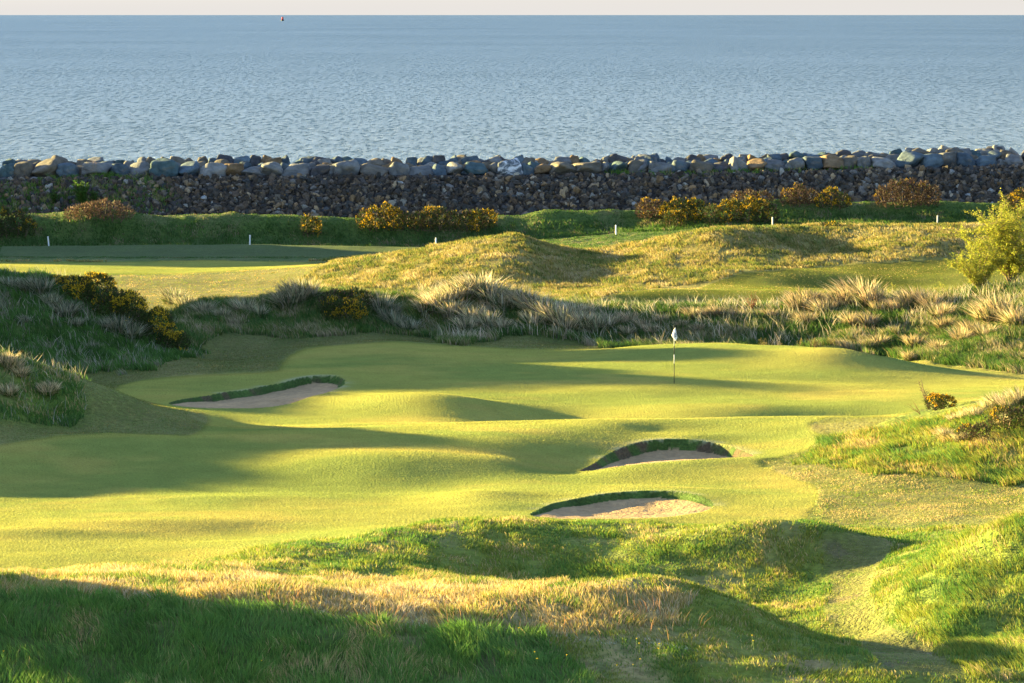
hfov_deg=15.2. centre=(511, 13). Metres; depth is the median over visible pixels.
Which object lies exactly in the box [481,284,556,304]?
marram tussock
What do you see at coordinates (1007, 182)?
rubble
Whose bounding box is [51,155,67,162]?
boulder
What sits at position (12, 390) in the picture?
marram tussock
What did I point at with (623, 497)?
lip grass
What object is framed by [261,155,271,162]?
boulder
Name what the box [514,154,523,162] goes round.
boulder
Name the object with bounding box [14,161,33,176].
boulder
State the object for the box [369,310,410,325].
marram tussock
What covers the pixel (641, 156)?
boulder
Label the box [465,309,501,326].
marram tussock
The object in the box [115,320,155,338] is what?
marram tussock
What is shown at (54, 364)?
marram grass
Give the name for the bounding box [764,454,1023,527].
dry grass
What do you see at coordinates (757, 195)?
gorse bush
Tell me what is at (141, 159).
boulder
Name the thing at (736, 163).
boulder
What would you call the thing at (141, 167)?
boulder
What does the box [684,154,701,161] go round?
boulder
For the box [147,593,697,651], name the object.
dew grass
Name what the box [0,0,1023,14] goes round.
sky
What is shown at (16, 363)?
marram tussock
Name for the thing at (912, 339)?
marram tussock
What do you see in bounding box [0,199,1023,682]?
rough ground
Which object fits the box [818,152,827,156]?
boulder
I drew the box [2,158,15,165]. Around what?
boulder
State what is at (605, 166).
boulder
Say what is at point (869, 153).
boulder
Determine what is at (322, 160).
boulder
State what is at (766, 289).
golden grass
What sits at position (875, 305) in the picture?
marram tussock
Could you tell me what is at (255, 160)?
boulder
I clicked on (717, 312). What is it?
marram tussock
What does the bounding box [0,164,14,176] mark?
boulder
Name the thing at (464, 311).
marram tussock
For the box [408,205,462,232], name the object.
gorse bush
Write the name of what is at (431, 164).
boulder
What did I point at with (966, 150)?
boulder
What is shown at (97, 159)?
boulder
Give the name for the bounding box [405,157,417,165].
boulder
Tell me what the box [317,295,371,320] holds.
gorse bush
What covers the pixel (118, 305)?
gorse bush
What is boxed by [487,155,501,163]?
boulder
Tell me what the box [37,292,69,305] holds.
marram tussock
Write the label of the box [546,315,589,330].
marram tussock
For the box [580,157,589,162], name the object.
boulder
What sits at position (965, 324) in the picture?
marram tussock
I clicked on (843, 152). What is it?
boulder
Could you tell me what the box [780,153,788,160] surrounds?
boulder
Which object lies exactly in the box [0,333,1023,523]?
cut rough
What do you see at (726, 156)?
boulder
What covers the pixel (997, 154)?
boulder
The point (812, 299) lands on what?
marram tussock
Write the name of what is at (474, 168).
boulder
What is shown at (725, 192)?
rubble stone
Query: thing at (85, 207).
bramble thicket
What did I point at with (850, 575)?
short grass
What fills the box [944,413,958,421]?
marram tussock
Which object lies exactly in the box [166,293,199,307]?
marram tussock
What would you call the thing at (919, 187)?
gorse bush
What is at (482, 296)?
marram tussock
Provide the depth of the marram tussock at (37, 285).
158.32 m
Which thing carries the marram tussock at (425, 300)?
on the rough ground at (860, 619)
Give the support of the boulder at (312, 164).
on the stone embankment
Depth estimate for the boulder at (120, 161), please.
288.34 m
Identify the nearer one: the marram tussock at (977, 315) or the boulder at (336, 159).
the marram tussock at (977, 315)
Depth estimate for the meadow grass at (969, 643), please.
86.22 m
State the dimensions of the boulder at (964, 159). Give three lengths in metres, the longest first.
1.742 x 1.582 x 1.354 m
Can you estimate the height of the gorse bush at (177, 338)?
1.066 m
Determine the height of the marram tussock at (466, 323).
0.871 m
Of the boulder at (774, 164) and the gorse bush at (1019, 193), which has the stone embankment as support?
the boulder at (774, 164)
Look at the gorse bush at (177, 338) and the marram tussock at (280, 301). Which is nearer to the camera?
the gorse bush at (177, 338)
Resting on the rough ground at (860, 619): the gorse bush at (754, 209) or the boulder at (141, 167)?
the gorse bush at (754, 209)
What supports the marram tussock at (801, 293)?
on the rough ground at (860, 619)
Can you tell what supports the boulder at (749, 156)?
on the stone embankment
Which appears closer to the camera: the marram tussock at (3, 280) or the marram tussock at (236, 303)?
the marram tussock at (3, 280)
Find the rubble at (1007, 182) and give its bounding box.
[0,163,1023,217]
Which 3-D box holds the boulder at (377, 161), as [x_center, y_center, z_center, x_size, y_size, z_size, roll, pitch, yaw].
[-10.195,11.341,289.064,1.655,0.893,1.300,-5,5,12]
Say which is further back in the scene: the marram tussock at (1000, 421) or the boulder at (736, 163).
the boulder at (736, 163)
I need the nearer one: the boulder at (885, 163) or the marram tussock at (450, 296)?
the marram tussock at (450, 296)
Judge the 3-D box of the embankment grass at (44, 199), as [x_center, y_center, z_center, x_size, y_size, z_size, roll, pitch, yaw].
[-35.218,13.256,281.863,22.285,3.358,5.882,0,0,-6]
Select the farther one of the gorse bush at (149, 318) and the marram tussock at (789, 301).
the marram tussock at (789, 301)
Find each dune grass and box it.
[0,267,210,375]
[0,348,90,427]
[138,280,1023,373]
[790,387,1023,486]
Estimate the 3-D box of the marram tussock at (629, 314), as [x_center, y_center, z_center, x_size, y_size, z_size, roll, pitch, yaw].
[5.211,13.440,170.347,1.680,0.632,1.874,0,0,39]
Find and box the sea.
[0,15,1023,167]
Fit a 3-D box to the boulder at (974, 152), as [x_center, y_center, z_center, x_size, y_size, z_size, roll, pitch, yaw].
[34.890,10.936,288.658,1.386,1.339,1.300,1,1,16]
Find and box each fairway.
[0,349,907,568]
[608,268,1023,300]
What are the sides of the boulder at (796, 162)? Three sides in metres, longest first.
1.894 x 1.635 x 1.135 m
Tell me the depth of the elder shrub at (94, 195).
281.25 m
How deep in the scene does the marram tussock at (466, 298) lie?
172.04 m
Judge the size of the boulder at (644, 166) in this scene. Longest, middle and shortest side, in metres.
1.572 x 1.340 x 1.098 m
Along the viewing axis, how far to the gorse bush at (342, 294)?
170.30 m
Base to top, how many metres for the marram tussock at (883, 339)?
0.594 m
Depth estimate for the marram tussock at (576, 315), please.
168.90 m
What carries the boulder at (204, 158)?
on the stone embankment
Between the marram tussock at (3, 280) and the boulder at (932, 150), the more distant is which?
the boulder at (932, 150)
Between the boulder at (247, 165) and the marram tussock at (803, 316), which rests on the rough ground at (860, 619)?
the marram tussock at (803, 316)
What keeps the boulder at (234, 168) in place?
on the stone embankment
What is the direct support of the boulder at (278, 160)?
on the stone embankment
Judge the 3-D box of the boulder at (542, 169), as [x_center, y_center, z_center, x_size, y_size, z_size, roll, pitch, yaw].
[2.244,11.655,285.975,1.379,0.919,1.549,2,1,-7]
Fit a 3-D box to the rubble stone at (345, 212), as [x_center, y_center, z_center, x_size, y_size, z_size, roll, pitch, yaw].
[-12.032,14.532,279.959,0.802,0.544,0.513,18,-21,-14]
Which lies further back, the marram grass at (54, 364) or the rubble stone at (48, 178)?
the rubble stone at (48, 178)
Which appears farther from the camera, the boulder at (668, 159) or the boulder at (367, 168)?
the boulder at (668, 159)
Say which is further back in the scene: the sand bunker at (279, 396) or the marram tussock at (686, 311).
the marram tussock at (686, 311)
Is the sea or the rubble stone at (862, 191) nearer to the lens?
the rubble stone at (862, 191)
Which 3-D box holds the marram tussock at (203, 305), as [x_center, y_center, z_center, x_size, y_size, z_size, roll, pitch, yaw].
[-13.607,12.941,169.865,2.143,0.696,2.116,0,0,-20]
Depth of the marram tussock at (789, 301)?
170.93 m
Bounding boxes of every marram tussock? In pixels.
[0,275,22,287]
[0,350,25,367]
[0,353,34,370]
[0,382,27,395]
[2,274,62,293]
[7,278,33,291]
[8,364,36,376]
[15,315,33,323]
[31,381,65,395]
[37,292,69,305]
[37,378,63,393]
[40,298,91,316]
[63,317,86,326]
[84,342,103,347]
[92,318,118,329]
[96,312,142,334]
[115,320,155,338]
[150,286,193,303]
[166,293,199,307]
[186,299,219,312]
[207,305,238,317]
[223,295,265,310]
[238,303,271,317]
[255,287,303,308]
[266,279,323,302]
[267,275,330,300]
[359,290,405,311]
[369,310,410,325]
[372,304,403,318]
[391,316,428,331]
[404,289,451,310]
[408,298,436,311]
[419,288,470,304]
[429,314,483,332]
[430,285,471,301]
[431,297,474,317]
[435,277,485,300]
[438,303,494,320]
[441,273,495,294]
[452,268,515,295]
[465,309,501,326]
[467,278,515,303]
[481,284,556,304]
[482,289,515,308]
[488,289,553,312]
[488,316,513,327]
[495,290,545,309]
[503,293,557,314]
[511,310,549,325]
[526,298,569,320]
[527,302,583,326]
[543,301,586,313]
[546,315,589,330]
[557,311,600,324]
[557,311,602,330]
[567,302,601,314]
[569,315,612,332]
[591,311,624,329]
[607,312,634,324]
[615,324,639,335]
[618,310,645,322]
[622,316,652,328]
[636,322,669,335]
[652,312,670,323]
[671,318,689,327]
[678,305,702,317]
[688,322,707,331]
[697,306,713,317]
[698,304,732,317]
[723,308,743,315]
[758,307,784,317]
[767,292,811,311]
[778,287,826,303]
[785,309,819,324]
[790,288,832,305]
[802,297,842,314]
[817,274,889,298]
[819,290,855,308]
[823,282,856,305]
[837,309,869,326]
[840,282,898,307]
[849,311,885,326]
[853,338,879,347]
[864,333,893,346]
[865,299,889,311]
[873,287,919,308]
[879,297,911,312]
[890,283,940,302]
[896,332,931,347]
[897,290,957,309]
[899,349,919,360]
[915,338,948,349]
[922,301,962,318]
[926,315,959,328]
[933,427,954,437]
[936,324,975,341]
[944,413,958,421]
[946,318,987,336]
[948,299,1013,324]
[949,409,969,419]
[949,431,969,442]
[955,404,984,418]
[959,293,1017,315]
[968,322,1009,336]
[975,390,1004,405]
[976,300,1023,323]
[977,400,998,411]
[983,391,1022,409]
[984,305,1023,327]
[984,386,1023,405]
[984,415,1011,427]
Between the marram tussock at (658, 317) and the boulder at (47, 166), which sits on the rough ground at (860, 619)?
the marram tussock at (658, 317)
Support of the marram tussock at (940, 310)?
on the rough ground at (860, 619)
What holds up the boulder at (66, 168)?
on the stone embankment
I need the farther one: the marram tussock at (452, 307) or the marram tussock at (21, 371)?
the marram tussock at (452, 307)
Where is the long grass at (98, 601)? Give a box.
[0,581,598,682]
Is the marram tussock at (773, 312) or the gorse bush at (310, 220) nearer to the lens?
the marram tussock at (773, 312)
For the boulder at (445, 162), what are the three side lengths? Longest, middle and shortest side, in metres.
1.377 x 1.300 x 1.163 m
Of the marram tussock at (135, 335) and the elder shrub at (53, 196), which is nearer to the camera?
the marram tussock at (135, 335)
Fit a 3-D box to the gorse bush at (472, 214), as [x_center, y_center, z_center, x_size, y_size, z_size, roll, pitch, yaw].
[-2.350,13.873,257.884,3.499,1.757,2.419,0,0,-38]
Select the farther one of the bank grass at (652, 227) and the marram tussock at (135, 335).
the bank grass at (652, 227)
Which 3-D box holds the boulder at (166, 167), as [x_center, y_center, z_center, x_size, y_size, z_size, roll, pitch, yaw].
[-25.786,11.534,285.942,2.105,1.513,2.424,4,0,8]
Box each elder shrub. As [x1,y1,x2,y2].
[48,189,57,203]
[71,180,90,203]
[89,190,97,200]
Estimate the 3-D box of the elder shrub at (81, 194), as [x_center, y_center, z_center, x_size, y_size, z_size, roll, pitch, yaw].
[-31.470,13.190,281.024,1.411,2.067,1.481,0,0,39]
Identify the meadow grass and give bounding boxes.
[893,509,1023,681]
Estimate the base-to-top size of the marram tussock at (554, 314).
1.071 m
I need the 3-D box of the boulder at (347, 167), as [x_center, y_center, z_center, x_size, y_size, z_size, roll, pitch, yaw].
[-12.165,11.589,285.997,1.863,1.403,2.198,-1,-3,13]
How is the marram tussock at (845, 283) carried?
on the rough ground at (860, 619)
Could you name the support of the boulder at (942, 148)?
on the stone embankment
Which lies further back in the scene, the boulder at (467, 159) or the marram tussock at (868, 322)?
the boulder at (467, 159)
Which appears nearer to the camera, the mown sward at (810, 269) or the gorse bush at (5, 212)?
the mown sward at (810, 269)
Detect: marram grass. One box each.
[0,263,206,426]
[411,274,1023,345]
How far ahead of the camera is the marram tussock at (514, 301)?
171.17 m
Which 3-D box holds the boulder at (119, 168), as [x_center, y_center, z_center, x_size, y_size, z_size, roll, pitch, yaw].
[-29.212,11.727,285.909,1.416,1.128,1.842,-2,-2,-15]
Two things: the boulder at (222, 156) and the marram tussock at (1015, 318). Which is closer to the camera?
the marram tussock at (1015, 318)
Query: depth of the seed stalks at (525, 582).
82.75 m
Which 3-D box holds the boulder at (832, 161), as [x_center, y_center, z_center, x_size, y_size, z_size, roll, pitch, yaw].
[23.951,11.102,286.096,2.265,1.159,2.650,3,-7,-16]
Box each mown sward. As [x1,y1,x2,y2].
[0,258,1022,300]
[0,390,908,568]
[119,341,1023,425]
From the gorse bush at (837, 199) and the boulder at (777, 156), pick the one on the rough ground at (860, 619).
the gorse bush at (837, 199)
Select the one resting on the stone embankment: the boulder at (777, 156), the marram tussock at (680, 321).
the boulder at (777, 156)
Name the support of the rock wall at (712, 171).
on the stone embankment
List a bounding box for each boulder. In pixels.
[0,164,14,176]
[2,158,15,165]
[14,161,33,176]
[27,159,40,163]
[32,158,60,176]
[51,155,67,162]
[56,163,79,176]
[76,159,92,164]
[76,164,82,174]
[81,162,114,175]
[88,157,103,162]
[110,163,129,175]
[115,160,124,163]
[124,161,134,166]
[129,162,149,176]
[137,157,146,161]
[146,157,155,163]
[149,158,179,176]
[170,156,185,163]
[179,161,199,175]
[197,156,207,162]
[198,161,205,174]
[198,162,226,176]
[208,158,217,162]
[215,159,229,163]
[216,154,232,159]
[225,163,243,174]
[234,155,249,162]
[240,161,251,168]
[241,166,264,175]
[250,155,260,166]
[260,162,283,174]
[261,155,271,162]
[264,157,281,163]
[280,162,288,169]
[281,163,310,175]
[282,155,289,164]
[299,156,317,162]
[307,162,315,167]
[310,157,323,165]
[310,164,329,175]
[317,158,330,163]
[328,165,334,174]
[332,156,342,162]
[334,159,359,174]
[342,156,352,160]
[354,157,366,163]
[360,163,388,175]
[366,158,384,165]
[381,158,390,164]
[389,162,409,174]
[390,157,402,162]
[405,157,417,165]
[409,165,433,174]
[417,157,423,165]
[421,156,432,164]
[425,162,435,167]
[432,155,445,163]
[432,164,446,174]
[438,159,453,164]
[446,162,463,174]
[449,155,457,161]
[455,155,466,163]
[461,155,479,164]
[463,162,487,174]
[483,162,492,171]
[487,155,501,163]
[489,162,497,174]
[497,158,522,175]
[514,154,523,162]
[522,157,534,164]
[522,163,533,174]
[527,161,539,168]
[534,164,550,173]
[535,158,548,163]
[549,162,576,173]
[553,156,571,163]
[569,155,579,163]
[573,162,601,173]
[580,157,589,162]
[601,162,608,172]
[602,153,617,162]
[608,154,627,162]
[609,161,627,172]
[627,160,647,172]
[638,154,656,161]
[638,159,647,170]
[643,155,652,160]
[647,162,671,172]
[648,161,661,169]
[651,153,660,161]
[665,156,671,162]
[671,160,690,172]
[672,157,684,161]
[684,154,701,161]
[689,160,713,172]
[697,154,705,160]
[703,154,717,159]
[704,158,717,163]
[713,162,728,171]
[720,153,732,161]
[728,156,748,170]
[746,158,766,170]
[747,154,756,160]
[764,159,784,170]
[767,153,781,160]
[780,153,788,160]
[784,157,805,169]
[789,151,803,158]
[802,156,822,169]
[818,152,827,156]
[820,154,843,168]
[835,149,850,156]
[843,155,857,168]
[851,150,865,156]
[857,156,870,168]
[863,151,879,156]
[871,157,896,168]
[878,153,888,157]
[886,154,899,162]
[889,148,901,154]
[895,150,924,167]
[911,148,926,153]
[918,153,943,166]
[927,148,938,153]
[938,145,949,152]
[939,151,956,165]
[945,147,962,151]
[956,148,971,154]
[956,152,975,165]
[970,150,980,156]
[975,148,993,154]
[975,155,996,165]
[986,146,1001,149]
[987,151,1001,159]
[992,145,1004,151]
[997,159,1006,164]
[1000,150,1015,159]
[1004,154,1023,164]
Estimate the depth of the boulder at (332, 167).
285.32 m
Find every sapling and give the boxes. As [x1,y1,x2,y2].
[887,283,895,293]
[916,380,929,409]
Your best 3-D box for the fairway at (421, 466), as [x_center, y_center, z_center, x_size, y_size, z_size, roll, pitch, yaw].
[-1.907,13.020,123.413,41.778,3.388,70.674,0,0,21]
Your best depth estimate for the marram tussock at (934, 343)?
160.28 m
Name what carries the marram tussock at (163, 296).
on the rough ground at (860, 619)
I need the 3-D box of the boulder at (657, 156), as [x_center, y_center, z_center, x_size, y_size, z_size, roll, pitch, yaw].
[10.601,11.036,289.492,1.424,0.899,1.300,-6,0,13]
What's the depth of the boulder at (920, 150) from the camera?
288.37 m
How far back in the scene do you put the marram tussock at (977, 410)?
120.23 m
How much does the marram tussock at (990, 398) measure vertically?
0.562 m
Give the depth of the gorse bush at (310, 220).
256.66 m
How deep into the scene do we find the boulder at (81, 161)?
288.32 m
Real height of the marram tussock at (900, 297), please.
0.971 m
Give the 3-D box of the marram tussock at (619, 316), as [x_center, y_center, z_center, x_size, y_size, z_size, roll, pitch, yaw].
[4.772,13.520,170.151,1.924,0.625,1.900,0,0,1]
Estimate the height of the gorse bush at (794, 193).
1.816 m
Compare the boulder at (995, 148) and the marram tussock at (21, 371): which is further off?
the boulder at (995, 148)
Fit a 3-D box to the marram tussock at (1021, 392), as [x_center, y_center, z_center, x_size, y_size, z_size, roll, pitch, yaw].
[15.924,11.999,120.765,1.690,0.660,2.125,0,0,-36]
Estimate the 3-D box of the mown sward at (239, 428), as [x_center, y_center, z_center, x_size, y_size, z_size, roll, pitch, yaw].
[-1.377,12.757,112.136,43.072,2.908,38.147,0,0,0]
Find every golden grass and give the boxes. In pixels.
[1,220,1023,310]
[6,260,707,309]
[609,258,1023,299]
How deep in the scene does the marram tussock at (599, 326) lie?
168.78 m
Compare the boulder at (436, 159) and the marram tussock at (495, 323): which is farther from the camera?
the boulder at (436, 159)
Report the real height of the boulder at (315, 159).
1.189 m
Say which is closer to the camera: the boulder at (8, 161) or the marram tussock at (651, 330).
the marram tussock at (651, 330)
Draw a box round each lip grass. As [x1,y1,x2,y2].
[171,375,344,406]
[533,490,713,518]
[586,439,754,469]
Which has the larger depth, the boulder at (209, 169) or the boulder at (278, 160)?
the boulder at (278, 160)
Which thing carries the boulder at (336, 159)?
on the boulder
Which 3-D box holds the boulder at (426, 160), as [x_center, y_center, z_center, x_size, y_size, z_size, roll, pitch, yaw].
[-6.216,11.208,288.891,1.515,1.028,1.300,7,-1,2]
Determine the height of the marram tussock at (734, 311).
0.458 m
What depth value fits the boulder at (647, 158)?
288.52 m
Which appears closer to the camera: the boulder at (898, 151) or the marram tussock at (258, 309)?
the marram tussock at (258, 309)
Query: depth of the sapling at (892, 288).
189.12 m
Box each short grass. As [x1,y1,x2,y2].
[0,379,206,441]
[91,332,597,387]
[823,518,989,676]
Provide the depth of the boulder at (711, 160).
287.09 m
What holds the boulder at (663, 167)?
on the stone embankment
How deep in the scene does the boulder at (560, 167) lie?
285.09 m
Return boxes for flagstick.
[672,325,676,383]
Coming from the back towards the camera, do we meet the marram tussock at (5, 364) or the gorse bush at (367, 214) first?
the gorse bush at (367, 214)
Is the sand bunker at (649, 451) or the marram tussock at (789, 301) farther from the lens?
the marram tussock at (789, 301)
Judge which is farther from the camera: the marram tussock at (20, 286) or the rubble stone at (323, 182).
the rubble stone at (323, 182)
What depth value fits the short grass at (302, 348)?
160.50 m
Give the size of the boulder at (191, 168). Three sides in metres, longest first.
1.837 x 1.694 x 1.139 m
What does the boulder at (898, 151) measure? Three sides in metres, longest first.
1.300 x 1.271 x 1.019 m
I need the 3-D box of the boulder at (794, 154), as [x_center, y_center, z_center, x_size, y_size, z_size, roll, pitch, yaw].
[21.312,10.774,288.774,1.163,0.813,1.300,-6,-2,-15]
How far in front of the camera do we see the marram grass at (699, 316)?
168.99 m
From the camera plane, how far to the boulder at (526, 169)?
285.43 m
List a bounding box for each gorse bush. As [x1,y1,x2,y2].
[0,204,36,238]
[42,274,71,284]
[62,271,117,302]
[89,287,150,319]
[123,305,178,338]
[155,329,190,350]
[298,213,323,235]
[316,286,376,310]
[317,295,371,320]
[354,201,417,231]
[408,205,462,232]
[454,207,498,231]
[634,197,668,220]
[658,196,707,222]
[662,209,687,227]
[703,193,781,224]
[729,188,777,202]
[778,182,818,206]
[812,185,851,209]
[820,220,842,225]
[872,177,941,208]
[922,392,957,410]
[956,421,992,441]
[983,404,1023,432]
[998,186,1023,212]
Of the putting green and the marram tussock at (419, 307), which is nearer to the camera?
the putting green
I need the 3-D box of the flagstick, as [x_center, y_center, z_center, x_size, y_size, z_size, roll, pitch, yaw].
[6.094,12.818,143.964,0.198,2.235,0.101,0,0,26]
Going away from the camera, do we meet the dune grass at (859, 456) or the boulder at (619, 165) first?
the dune grass at (859, 456)
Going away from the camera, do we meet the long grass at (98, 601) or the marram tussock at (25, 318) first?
the long grass at (98, 601)
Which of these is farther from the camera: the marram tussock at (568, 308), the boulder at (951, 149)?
the boulder at (951, 149)
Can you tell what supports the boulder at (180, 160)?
on the stone embankment
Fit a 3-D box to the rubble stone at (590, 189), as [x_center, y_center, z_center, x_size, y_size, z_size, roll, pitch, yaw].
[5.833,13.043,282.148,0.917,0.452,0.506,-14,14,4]
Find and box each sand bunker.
[170,375,344,407]
[530,490,713,518]
[580,439,756,470]
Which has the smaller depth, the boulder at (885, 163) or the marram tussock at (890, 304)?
the marram tussock at (890, 304)
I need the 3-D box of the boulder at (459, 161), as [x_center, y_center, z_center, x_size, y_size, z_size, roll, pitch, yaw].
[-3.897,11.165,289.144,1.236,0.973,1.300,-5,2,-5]
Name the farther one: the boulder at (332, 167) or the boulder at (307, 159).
the boulder at (307, 159)
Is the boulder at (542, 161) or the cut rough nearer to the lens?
the cut rough
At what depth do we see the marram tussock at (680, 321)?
169.06 m
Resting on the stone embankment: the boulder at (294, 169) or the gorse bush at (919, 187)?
the boulder at (294, 169)
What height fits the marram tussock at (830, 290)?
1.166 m
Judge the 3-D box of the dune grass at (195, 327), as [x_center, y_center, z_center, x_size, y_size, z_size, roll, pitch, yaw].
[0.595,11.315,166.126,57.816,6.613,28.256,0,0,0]
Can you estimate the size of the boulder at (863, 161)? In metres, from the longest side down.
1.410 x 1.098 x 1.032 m
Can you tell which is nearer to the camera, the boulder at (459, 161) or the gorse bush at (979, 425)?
the gorse bush at (979, 425)
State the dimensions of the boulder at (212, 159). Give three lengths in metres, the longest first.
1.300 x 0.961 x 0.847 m
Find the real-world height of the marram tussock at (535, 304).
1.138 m
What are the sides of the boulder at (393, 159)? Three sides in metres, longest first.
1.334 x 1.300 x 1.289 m
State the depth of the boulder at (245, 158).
288.70 m
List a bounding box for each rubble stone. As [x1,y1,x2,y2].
[46,176,51,181]
[320,179,327,185]
[342,209,351,215]
[398,206,407,211]
[586,188,597,192]
[722,189,730,195]
[858,188,867,194]
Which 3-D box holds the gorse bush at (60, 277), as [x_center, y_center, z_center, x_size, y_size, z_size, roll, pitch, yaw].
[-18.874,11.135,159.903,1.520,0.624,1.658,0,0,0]
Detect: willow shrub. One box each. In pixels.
[942,188,1023,284]
[944,239,1007,289]
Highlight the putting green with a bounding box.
[281,341,1023,420]
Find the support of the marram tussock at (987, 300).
on the rough ground at (860, 619)
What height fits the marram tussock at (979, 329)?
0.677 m
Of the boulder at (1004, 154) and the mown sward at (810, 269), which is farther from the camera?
the boulder at (1004, 154)
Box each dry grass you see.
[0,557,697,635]
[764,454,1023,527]
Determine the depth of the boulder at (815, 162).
285.16 m
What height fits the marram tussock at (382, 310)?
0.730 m
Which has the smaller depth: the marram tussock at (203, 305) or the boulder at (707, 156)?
the marram tussock at (203, 305)
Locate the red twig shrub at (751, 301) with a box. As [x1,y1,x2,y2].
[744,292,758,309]
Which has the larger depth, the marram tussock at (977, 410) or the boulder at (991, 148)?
the boulder at (991, 148)
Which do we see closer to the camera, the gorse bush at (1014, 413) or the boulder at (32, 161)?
the gorse bush at (1014, 413)
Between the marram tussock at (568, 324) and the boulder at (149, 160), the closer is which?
the marram tussock at (568, 324)
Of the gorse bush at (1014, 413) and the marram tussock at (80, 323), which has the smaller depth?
the gorse bush at (1014, 413)
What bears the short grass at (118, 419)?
on the rough ground at (860, 619)
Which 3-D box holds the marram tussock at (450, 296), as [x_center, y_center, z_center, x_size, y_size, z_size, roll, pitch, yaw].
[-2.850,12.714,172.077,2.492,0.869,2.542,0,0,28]
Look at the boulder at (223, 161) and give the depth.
287.34 m
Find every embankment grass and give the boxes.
[0,170,182,213]
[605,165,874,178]
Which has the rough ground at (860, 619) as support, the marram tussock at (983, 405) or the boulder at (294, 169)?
the marram tussock at (983, 405)
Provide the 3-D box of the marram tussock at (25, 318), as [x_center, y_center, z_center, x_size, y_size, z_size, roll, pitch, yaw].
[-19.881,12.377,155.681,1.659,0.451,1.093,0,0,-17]
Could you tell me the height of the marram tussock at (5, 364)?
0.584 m
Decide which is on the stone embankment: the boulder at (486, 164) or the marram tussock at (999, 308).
the boulder at (486, 164)
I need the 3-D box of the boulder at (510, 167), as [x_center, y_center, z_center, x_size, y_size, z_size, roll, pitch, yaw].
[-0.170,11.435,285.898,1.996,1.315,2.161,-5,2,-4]
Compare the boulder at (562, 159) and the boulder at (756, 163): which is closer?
the boulder at (756, 163)
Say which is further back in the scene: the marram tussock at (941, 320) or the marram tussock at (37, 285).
the marram tussock at (941, 320)
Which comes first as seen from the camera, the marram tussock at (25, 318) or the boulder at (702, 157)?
the marram tussock at (25, 318)
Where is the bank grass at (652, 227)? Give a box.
[0,197,1023,258]
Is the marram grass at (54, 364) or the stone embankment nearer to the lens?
the marram grass at (54, 364)
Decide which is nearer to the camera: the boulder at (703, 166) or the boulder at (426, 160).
the boulder at (703, 166)
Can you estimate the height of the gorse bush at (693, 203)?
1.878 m
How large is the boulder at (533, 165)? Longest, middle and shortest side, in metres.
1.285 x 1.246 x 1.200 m
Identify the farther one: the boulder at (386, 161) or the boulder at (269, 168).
the boulder at (386, 161)
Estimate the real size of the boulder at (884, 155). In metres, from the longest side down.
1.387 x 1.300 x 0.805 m
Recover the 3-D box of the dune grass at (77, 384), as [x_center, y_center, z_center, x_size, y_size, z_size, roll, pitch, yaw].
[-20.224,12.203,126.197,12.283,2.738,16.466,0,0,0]
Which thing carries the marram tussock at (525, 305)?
on the rough ground at (860, 619)
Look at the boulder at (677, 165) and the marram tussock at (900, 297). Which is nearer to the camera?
the marram tussock at (900, 297)
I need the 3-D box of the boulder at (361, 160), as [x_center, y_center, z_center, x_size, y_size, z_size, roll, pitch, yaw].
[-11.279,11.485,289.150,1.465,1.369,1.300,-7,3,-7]
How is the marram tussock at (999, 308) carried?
on the rough ground at (860, 619)
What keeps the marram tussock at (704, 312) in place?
on the rough ground at (860, 619)
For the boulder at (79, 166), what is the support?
on the stone embankment
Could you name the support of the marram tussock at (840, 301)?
on the rough ground at (860, 619)
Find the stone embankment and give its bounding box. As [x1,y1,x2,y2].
[2,164,1020,215]
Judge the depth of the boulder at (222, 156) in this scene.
289.14 m
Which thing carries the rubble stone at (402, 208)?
on the stone embankment
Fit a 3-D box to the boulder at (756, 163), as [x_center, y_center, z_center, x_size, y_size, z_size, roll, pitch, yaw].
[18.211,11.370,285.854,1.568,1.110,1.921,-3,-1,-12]
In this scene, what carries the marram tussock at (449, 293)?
on the rough ground at (860, 619)
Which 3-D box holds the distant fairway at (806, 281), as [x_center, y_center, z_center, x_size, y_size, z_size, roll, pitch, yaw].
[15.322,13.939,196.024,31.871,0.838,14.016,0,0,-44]
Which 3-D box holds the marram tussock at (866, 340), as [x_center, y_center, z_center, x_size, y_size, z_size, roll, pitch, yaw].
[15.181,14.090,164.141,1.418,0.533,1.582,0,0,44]
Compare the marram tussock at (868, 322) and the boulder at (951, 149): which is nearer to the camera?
the marram tussock at (868, 322)
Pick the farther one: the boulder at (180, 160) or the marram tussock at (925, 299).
the boulder at (180, 160)
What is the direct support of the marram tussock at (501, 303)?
on the rough ground at (860, 619)
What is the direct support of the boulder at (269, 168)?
on the stone embankment
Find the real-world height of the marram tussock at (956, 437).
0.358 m
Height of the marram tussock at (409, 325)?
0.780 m
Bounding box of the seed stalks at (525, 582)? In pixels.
[438,573,691,607]
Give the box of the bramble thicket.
[63,198,135,222]
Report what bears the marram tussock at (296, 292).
on the rough ground at (860, 619)
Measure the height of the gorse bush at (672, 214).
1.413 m
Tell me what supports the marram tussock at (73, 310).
on the rough ground at (860, 619)
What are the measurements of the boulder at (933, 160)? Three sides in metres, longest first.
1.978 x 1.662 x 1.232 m
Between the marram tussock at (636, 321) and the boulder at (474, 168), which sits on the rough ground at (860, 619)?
the marram tussock at (636, 321)

